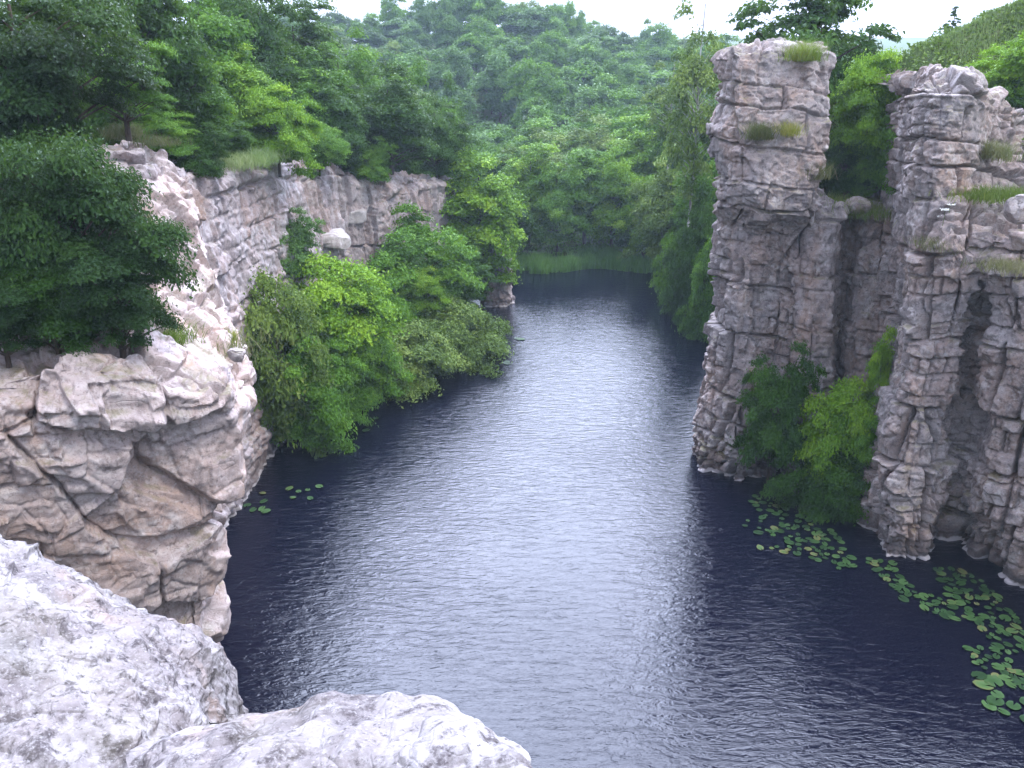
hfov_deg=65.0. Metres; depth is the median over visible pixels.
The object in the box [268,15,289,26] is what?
leafy tree
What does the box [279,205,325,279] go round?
bush
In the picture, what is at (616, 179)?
leafy tree
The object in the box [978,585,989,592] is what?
lily pad
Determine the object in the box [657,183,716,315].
leafy tree
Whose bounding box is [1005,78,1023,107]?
bush
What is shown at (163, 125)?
bush
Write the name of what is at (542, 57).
leafy tree
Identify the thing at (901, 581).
lily pad
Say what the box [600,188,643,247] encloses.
leafy tree
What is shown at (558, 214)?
leafy tree
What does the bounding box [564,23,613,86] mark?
leafy tree
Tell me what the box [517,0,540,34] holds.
leafy tree
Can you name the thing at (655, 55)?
leafy tree
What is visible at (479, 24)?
leafy tree
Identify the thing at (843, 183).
bush
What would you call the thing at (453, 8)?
leafy tree
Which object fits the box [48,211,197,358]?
leafy bush
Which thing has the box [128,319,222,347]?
grass tuft
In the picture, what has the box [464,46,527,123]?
leafy tree
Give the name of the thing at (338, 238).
rock slab
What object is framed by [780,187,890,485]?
rock wall
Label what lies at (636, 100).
leafy tree
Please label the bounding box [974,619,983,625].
lily pad
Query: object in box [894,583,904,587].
lily pad
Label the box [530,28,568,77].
leafy tree
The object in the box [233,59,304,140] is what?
leafy tree
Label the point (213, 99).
leafy tree
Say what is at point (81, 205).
leafy tree
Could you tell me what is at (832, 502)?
bush
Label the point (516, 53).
leafy tree
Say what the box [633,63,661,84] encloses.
leafy tree
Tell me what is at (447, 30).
leafy tree
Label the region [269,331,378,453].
bush
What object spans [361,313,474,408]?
bush
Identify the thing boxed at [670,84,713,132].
leafy tree
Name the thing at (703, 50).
leafy tree
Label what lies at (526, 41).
leafy tree
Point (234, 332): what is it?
grass tuft
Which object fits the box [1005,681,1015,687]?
lily pad
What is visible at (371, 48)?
leafy tree
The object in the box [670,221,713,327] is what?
leafy tree
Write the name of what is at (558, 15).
leafy tree
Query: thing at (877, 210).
grass tuft
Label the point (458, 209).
leafy tree
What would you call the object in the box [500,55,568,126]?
leafy tree
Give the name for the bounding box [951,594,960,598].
lily pad
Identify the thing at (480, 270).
bush
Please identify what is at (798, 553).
lily pad
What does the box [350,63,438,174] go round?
leafy tree
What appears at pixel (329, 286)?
bush
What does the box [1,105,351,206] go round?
undergrowth
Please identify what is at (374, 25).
leafy tree
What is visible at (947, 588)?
lily pad
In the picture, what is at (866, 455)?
bush
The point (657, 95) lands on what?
birch tree
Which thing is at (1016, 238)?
stone
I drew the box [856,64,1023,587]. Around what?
rock buttress
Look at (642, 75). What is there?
leafy tree
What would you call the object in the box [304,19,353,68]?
leafy tree
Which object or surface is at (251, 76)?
leafy tree
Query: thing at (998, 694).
lily pad
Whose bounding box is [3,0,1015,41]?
sky
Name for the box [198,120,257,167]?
bush
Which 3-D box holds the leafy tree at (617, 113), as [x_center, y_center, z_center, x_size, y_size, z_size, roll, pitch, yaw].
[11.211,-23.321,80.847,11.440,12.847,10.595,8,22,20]
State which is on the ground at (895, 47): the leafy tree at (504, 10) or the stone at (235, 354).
the leafy tree at (504, 10)
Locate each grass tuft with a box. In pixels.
[92,121,156,142]
[103,132,215,148]
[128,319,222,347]
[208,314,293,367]
[216,143,291,174]
[216,324,248,351]
[734,117,790,140]
[765,120,808,137]
[767,38,835,62]
[774,33,838,57]
[795,160,841,180]
[816,187,879,212]
[817,195,896,225]
[903,231,971,253]
[928,179,1023,206]
[961,250,1023,278]
[976,135,1023,165]
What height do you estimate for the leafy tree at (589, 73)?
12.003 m
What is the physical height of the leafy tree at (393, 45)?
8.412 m
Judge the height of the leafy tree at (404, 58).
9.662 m
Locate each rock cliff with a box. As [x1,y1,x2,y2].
[0,139,256,655]
[73,144,460,527]
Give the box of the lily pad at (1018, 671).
[1013,669,1023,675]
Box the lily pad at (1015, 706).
[1006,700,1020,709]
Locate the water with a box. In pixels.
[220,264,1023,767]
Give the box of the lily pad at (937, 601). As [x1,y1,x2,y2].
[932,600,940,603]
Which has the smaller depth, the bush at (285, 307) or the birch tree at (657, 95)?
the bush at (285, 307)
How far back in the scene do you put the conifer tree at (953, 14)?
42.76 m
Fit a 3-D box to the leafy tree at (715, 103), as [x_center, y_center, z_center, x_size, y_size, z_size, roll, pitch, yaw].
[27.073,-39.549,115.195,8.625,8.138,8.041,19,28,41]
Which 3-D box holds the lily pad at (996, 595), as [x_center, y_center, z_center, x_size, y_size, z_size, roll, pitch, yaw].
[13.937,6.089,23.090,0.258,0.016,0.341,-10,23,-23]
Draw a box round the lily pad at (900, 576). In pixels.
[895,574,904,578]
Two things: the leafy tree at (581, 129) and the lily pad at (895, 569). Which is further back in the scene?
the leafy tree at (581, 129)
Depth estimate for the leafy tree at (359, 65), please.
48.69 m
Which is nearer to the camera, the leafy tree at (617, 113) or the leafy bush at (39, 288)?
the leafy bush at (39, 288)
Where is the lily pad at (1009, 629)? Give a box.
[1006,627,1018,632]
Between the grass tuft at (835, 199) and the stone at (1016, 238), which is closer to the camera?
the stone at (1016, 238)
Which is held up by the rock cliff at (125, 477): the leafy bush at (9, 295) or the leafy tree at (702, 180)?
the leafy bush at (9, 295)
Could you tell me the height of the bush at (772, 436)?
5.700 m
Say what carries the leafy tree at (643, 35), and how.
on the ground at (895, 47)
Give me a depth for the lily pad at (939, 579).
23.85 m
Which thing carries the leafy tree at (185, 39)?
on the ground at (895, 47)
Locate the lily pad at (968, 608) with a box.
[964,606,972,611]
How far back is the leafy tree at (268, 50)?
38.98 m
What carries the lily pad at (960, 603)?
on the water
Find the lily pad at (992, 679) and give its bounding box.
[983,675,1003,686]
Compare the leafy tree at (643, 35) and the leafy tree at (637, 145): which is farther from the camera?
the leafy tree at (643, 35)
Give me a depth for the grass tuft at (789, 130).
24.89 m
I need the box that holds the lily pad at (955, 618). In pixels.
[948,616,960,620]
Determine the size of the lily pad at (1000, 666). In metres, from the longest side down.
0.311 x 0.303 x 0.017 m
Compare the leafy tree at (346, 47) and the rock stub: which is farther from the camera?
the leafy tree at (346, 47)
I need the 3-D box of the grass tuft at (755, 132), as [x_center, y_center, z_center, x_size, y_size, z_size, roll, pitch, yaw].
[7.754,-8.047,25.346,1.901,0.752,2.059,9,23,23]
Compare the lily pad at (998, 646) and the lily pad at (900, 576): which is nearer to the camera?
the lily pad at (998, 646)
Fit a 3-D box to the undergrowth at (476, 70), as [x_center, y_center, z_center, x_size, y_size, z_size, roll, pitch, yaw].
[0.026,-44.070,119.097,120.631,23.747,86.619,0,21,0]
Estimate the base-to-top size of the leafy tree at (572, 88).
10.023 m
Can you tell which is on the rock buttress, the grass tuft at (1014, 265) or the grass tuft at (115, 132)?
the grass tuft at (1014, 265)
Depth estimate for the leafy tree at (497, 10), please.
140.94 m
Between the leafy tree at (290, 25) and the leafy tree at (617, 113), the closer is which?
the leafy tree at (617, 113)
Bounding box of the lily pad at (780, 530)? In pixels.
[775,528,784,532]
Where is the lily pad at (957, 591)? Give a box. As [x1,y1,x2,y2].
[953,589,962,593]
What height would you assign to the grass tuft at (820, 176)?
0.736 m
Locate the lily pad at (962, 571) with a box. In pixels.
[958,568,967,573]
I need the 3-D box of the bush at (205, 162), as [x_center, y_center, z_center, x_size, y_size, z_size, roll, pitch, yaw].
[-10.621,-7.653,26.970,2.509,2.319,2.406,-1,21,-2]
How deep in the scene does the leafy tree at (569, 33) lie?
143.97 m
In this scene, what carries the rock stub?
on the ground at (895, 47)
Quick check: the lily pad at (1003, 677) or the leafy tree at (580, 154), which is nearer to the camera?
the lily pad at (1003, 677)
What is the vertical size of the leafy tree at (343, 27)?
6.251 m
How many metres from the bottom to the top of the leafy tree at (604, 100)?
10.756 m
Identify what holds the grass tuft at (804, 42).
on the rock pillar
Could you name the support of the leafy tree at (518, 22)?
on the ground at (895, 47)
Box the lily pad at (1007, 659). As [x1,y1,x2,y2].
[1004,657,1012,662]
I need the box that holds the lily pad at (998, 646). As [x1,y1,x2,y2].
[991,642,1004,648]
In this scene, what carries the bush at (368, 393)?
on the ground at (895, 47)
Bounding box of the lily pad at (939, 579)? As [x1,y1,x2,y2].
[936,577,947,581]
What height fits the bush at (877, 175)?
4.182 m
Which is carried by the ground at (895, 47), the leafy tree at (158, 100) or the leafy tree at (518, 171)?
the leafy tree at (518, 171)
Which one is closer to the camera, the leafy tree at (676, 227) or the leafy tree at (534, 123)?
the leafy tree at (676, 227)
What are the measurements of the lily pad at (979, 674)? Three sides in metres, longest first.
0.400 x 0.332 x 0.023 m
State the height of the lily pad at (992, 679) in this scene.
0.025 m
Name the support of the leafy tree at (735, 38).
on the ground at (895, 47)
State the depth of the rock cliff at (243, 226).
32.78 m
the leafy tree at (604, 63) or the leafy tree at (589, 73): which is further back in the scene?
the leafy tree at (604, 63)
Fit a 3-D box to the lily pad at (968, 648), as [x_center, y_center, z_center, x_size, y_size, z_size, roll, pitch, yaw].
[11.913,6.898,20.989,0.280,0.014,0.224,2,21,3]
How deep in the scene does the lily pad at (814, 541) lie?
25.79 m
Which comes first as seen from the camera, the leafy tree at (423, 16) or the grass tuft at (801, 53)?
the grass tuft at (801, 53)
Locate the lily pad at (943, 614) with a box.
[939,612,950,618]
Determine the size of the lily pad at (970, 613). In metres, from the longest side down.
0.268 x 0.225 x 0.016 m
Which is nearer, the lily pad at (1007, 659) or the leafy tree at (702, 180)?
the lily pad at (1007, 659)
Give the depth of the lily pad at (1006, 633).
21.54 m
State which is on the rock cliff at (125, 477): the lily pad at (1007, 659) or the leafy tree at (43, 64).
the leafy tree at (43, 64)
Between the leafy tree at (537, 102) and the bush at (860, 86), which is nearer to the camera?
the bush at (860, 86)
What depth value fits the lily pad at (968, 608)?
22.55 m
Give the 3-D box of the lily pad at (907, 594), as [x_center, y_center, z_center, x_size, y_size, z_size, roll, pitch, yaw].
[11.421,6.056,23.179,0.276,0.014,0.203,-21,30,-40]
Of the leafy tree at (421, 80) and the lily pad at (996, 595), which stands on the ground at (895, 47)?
the leafy tree at (421, 80)
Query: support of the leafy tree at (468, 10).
on the ground at (895, 47)
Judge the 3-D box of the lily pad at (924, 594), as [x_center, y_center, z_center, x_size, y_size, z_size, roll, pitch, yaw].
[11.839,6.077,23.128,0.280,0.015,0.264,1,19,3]
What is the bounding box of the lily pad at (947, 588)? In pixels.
[943,586,952,591]
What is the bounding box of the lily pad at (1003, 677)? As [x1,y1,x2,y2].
[998,674,1012,681]
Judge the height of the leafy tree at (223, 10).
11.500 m
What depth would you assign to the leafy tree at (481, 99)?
109.41 m
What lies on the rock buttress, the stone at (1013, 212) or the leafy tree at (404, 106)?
the stone at (1013, 212)
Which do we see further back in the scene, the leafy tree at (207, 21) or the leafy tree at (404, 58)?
the leafy tree at (404, 58)
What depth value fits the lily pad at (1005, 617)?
22.19 m
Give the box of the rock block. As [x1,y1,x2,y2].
[846,196,870,213]
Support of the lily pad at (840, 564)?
on the water
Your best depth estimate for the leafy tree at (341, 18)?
148.37 m
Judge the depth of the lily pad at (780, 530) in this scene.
26.42 m
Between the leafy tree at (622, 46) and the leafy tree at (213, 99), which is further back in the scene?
the leafy tree at (622, 46)
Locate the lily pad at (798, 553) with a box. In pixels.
[793,551,800,555]
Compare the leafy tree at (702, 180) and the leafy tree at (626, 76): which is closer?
the leafy tree at (702, 180)
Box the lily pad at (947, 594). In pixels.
[942,592,952,596]
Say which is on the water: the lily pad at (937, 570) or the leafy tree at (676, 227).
the lily pad at (937, 570)
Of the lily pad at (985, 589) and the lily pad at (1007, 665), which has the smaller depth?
the lily pad at (1007, 665)
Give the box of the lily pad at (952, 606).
[947,604,958,609]
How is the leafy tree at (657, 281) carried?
on the ground at (895, 47)
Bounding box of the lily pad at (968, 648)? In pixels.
[962,645,973,650]
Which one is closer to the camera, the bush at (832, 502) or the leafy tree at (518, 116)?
the bush at (832, 502)
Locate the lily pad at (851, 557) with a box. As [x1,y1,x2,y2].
[846,555,856,559]
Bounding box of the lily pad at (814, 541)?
[809,539,819,542]
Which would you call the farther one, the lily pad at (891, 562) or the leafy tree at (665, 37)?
the leafy tree at (665, 37)
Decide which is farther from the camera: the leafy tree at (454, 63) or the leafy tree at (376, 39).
the leafy tree at (376, 39)
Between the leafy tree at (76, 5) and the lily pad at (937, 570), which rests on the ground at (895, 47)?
the leafy tree at (76, 5)
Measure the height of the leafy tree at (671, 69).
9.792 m
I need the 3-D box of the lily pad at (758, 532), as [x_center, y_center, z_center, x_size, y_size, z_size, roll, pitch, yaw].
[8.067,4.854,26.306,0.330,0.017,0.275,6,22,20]
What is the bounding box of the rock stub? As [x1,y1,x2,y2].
[480,240,514,306]
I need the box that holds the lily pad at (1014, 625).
[1010,623,1021,628]
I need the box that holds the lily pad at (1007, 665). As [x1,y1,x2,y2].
[1002,662,1011,667]
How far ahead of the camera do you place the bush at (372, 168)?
43.53 m
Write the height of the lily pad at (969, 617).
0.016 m
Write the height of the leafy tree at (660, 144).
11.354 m
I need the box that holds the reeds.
[516,243,663,273]
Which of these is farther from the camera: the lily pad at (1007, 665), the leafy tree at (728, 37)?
the leafy tree at (728, 37)
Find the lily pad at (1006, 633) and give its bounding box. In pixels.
[1003,631,1011,635]
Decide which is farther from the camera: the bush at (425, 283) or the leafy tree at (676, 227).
the leafy tree at (676, 227)
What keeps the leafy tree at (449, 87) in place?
on the ground at (895, 47)
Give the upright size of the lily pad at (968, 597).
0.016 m
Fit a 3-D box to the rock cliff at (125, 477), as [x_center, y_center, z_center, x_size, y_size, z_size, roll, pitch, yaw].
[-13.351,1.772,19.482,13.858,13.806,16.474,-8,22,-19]
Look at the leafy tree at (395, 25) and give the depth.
141.86 m
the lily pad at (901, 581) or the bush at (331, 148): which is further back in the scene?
the bush at (331, 148)
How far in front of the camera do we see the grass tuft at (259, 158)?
29.34 m
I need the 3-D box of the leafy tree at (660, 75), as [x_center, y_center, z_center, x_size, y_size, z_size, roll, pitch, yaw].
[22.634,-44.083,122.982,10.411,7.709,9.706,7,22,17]
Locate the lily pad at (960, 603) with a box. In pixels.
[953,600,965,605]
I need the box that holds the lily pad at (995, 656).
[993,653,999,658]
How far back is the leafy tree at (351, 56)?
111.36 m
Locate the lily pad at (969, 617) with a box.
[966,615,976,620]
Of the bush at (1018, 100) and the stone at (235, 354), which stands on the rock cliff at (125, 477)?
the stone at (235, 354)
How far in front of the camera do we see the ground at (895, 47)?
65.54 m
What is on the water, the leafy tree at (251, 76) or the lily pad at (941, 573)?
the lily pad at (941, 573)
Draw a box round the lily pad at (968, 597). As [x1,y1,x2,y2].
[965,594,972,599]
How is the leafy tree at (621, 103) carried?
on the ground at (895, 47)
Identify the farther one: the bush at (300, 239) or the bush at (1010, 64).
the bush at (300, 239)
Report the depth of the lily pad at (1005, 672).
20.14 m
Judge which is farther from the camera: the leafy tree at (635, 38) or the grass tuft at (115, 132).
the leafy tree at (635, 38)
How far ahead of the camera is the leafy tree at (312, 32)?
45.54 m
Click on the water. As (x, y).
(544, 552)
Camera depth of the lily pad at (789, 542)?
25.75 m
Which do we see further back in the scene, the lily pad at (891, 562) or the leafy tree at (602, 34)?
the leafy tree at (602, 34)
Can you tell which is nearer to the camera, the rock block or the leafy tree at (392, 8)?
the rock block
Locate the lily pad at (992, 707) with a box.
[981,700,996,710]
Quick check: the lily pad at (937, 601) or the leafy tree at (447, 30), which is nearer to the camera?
the lily pad at (937, 601)
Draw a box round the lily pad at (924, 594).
[919,593,928,597]
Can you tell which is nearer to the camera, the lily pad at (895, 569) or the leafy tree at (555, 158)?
the lily pad at (895, 569)
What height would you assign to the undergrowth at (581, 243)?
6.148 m
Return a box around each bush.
[0,231,105,356]
[0,258,50,367]
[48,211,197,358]
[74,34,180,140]
[114,103,203,156]
[168,121,233,178]
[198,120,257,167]
[226,81,325,178]
[239,266,338,458]
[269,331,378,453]
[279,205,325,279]
[279,270,338,364]
[282,249,410,386]
[302,121,352,179]
[326,313,417,415]
[338,261,416,332]
[345,136,398,183]
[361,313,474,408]
[362,200,491,329]
[395,264,453,319]
[410,290,514,378]
[431,252,508,302]
[726,334,827,484]
[757,435,868,526]
[791,374,877,496]
[819,130,872,198]
[823,46,906,186]
[838,91,897,198]
[844,394,879,497]
[853,325,896,414]
[965,31,1023,107]
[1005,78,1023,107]
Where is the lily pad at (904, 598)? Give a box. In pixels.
[898,595,908,601]
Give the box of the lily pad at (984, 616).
[978,613,989,618]
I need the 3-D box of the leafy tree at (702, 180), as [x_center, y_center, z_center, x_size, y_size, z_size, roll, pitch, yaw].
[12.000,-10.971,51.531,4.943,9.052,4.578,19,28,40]
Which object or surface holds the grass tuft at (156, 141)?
on the rock cliff at (125, 477)
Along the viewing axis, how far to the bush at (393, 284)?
38.57 m
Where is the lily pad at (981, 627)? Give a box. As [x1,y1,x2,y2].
[977,625,986,631]
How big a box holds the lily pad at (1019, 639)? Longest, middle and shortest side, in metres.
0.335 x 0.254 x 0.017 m
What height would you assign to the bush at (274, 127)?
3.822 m
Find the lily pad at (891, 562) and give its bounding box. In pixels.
[888,560,896,565]
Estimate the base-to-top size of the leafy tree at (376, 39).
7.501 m
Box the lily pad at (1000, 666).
[991,662,1004,669]
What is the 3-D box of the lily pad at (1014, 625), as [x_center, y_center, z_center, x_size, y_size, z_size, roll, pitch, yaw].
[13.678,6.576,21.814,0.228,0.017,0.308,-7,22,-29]
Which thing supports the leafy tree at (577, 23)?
on the ground at (895, 47)
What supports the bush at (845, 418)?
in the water
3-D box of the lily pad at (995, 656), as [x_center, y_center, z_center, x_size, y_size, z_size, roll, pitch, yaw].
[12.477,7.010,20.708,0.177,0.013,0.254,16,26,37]
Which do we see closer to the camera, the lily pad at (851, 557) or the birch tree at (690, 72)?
the lily pad at (851, 557)
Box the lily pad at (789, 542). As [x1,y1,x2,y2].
[784,540,793,544]
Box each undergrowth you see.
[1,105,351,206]
[379,26,842,186]
[462,223,638,307]
[820,0,1023,196]
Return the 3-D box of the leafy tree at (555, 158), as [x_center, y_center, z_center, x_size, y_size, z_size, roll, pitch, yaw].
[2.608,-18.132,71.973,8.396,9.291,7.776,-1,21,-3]
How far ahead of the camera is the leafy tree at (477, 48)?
116.72 m
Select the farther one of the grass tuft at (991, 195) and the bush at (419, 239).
the bush at (419, 239)
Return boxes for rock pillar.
[691,37,836,480]
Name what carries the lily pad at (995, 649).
on the water
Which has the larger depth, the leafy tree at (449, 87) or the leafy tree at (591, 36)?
the leafy tree at (591, 36)
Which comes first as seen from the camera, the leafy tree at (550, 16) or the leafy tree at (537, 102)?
the leafy tree at (537, 102)
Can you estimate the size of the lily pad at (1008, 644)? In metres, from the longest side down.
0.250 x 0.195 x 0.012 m
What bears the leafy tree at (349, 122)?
on the rock cliff at (243, 226)
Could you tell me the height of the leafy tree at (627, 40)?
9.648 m
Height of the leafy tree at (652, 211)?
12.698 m
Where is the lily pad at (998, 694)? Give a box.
[991,690,1003,698]
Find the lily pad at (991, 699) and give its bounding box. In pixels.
[987,695,1003,705]
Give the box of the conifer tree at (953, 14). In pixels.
[941,3,961,30]
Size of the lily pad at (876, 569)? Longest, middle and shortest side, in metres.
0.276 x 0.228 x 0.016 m
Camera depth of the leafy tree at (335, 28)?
125.22 m
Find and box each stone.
[227,347,245,362]
[1003,194,1023,224]
[1008,229,1023,249]
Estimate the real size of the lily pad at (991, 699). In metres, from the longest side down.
0.428 x 0.360 x 0.021 m
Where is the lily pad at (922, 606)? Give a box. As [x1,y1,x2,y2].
[919,604,928,610]
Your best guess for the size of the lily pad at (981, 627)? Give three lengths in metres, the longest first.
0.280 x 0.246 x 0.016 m
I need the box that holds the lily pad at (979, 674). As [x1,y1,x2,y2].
[971,671,986,679]
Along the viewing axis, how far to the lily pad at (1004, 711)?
18.91 m
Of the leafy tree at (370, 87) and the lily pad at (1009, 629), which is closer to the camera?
the lily pad at (1009, 629)
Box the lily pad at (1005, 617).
[999,614,1010,621]
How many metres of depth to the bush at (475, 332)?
40.55 m
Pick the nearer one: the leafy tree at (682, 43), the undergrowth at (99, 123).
the undergrowth at (99, 123)
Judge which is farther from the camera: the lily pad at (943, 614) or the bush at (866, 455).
the bush at (866, 455)
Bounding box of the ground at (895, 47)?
[1,3,1023,322]
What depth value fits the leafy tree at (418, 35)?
130.28 m
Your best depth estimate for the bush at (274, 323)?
29.96 m
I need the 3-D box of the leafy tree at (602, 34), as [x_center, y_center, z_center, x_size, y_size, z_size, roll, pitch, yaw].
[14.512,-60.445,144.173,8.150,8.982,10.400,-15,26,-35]
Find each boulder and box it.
[0,534,248,767]
[125,690,532,767]
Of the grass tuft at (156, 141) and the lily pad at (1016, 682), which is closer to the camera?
the lily pad at (1016, 682)
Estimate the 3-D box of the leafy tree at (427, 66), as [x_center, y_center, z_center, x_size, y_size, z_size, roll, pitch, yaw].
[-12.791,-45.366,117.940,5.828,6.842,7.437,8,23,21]
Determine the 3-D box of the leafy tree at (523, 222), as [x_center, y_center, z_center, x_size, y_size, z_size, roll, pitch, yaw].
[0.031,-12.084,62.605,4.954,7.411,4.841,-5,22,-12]
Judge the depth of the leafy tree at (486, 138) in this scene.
90.59 m
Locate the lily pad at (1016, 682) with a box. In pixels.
[1010,678,1020,684]
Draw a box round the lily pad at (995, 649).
[989,646,999,651]
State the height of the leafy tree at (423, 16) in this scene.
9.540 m
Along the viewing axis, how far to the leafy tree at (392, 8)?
146.34 m
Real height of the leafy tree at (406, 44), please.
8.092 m
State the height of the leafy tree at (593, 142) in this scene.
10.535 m
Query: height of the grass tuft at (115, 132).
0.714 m
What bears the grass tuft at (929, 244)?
on the rock buttress
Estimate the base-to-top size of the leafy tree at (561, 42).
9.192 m
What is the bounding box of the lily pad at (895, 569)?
[889,567,898,571]
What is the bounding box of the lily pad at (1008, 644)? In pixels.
[1003,642,1012,646]
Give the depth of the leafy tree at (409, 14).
148.50 m
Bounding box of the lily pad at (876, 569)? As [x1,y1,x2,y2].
[871,567,880,571]
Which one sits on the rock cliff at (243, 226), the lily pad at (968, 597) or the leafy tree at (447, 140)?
the leafy tree at (447, 140)
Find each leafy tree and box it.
[0,0,167,162]
[0,0,186,118]
[0,115,213,352]
[74,0,226,152]
[116,58,241,144]
[129,0,260,132]
[180,0,280,23]
[204,37,281,138]
[211,0,310,137]
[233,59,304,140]
[262,0,342,93]
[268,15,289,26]
[282,46,361,134]
[287,22,316,30]
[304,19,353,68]
[304,69,392,169]
[306,26,384,146]
[315,11,360,42]
[320,21,348,33]
[324,16,353,43]
[329,26,356,49]
[336,47,379,81]
[340,43,352,58]
[345,44,386,68]
[348,12,390,35]
[350,19,394,48]
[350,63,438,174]
[352,44,430,175]
[352,85,394,161]
[373,38,402,72]
[374,47,444,96]
[377,0,407,22]
[378,15,414,46]
[389,59,463,177]
[395,21,431,45]
[395,26,430,56]
[401,92,485,178]
[402,4,425,27]
[411,0,438,48]
[420,72,474,181]
[422,50,442,85]
[423,70,479,130]
[426,0,466,57]
[427,44,475,95]
[432,145,528,305]
[435,0,465,36]
[447,174,478,238]
[449,29,494,76]
[457,0,503,22]
[460,3,505,41]
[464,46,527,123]
[465,120,517,144]
[468,130,501,173]
[470,126,531,184]
[473,78,515,113]
[480,33,532,71]
[488,0,502,23]
[489,0,527,34]
[493,186,547,260]
[494,140,566,245]
[495,126,574,182]
[498,4,563,41]
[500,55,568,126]
[510,104,584,158]
[512,92,556,126]
[512,96,556,141]
[513,34,538,62]
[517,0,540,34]
[524,39,554,84]
[524,157,594,251]
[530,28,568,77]
[533,2,568,35]
[536,110,629,175]
[541,18,575,67]
[544,2,576,19]
[551,81,619,127]
[553,43,620,97]
[553,66,597,127]
[555,118,609,141]
[559,18,574,36]
[560,0,586,38]
[561,145,612,243]
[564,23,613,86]
[566,19,620,51]
[566,33,619,55]
[574,146,644,246]
[576,84,662,160]
[582,21,618,37]
[595,24,635,53]
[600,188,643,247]
[601,109,675,181]
[602,55,618,70]
[602,59,638,100]
[608,175,657,257]
[611,44,638,62]
[611,84,646,111]
[614,89,641,109]
[616,49,653,70]
[616,51,657,90]
[616,144,717,273]
[620,32,640,51]
[629,18,654,53]
[632,21,679,72]
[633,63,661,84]
[634,82,672,122]
[645,43,685,73]
[645,70,672,91]
[647,225,693,305]
[648,119,714,186]
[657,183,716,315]
[659,50,685,76]
[663,168,712,259]
[669,143,719,230]
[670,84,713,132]
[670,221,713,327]
[675,235,717,343]
[677,31,715,58]
[693,45,712,70]
[700,88,717,106]
[708,32,743,49]
[710,0,909,108]
[720,33,733,48]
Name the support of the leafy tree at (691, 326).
on the ground at (895, 47)
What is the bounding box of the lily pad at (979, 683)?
[972,679,993,689]
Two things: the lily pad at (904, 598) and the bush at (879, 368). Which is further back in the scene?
the bush at (879, 368)
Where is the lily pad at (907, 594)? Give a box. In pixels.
[904,591,911,596]
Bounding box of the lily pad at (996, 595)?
[992,592,1002,599]
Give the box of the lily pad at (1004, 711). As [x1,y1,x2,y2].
[997,707,1009,714]
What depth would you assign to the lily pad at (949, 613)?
22.34 m
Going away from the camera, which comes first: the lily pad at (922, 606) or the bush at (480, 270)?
the lily pad at (922, 606)
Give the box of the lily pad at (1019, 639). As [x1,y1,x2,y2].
[1013,635,1023,642]
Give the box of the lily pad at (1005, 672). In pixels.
[1000,670,1008,674]
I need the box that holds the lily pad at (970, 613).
[964,610,974,615]
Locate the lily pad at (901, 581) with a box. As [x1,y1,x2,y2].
[898,579,907,584]
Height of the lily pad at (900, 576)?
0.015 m
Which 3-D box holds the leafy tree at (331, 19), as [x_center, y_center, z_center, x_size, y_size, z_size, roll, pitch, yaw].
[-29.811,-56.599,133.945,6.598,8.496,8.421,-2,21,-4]
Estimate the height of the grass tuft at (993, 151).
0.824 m
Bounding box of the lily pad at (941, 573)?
[936,571,945,575]
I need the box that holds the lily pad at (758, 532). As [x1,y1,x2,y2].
[753,530,763,534]
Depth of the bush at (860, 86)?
28.60 m
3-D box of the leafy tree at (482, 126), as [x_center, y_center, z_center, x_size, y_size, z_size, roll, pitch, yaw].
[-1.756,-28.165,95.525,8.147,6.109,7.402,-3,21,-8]
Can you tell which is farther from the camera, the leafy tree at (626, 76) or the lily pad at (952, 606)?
the leafy tree at (626, 76)
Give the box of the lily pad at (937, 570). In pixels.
[933,567,941,571]
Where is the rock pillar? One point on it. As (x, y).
(765, 205)
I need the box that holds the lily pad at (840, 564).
[837,562,845,566]
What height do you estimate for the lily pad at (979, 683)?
0.022 m
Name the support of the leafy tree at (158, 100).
on the rock cliff at (243, 226)
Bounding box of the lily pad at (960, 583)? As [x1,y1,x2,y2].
[956,581,965,585]
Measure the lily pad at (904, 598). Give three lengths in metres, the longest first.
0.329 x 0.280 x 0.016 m
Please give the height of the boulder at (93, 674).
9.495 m
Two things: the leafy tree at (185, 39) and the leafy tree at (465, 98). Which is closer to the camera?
the leafy tree at (185, 39)
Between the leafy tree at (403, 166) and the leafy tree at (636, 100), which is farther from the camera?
the leafy tree at (636, 100)
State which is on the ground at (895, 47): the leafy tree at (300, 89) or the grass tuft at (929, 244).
the leafy tree at (300, 89)
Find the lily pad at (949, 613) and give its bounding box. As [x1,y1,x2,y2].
[946,610,954,615]
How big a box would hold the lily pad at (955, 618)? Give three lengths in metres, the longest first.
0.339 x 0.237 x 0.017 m
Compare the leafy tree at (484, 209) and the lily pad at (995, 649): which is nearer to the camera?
the lily pad at (995, 649)
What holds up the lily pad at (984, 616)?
on the water
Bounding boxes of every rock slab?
[321,228,350,249]
[349,208,366,223]
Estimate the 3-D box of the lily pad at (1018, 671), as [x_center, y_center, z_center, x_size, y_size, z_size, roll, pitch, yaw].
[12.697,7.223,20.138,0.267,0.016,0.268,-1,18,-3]
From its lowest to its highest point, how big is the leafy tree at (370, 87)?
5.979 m
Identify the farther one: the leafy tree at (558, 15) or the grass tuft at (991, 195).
the leafy tree at (558, 15)
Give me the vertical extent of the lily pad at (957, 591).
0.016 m
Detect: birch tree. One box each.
[637,60,703,171]
[661,0,733,226]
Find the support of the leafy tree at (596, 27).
on the ground at (895, 47)

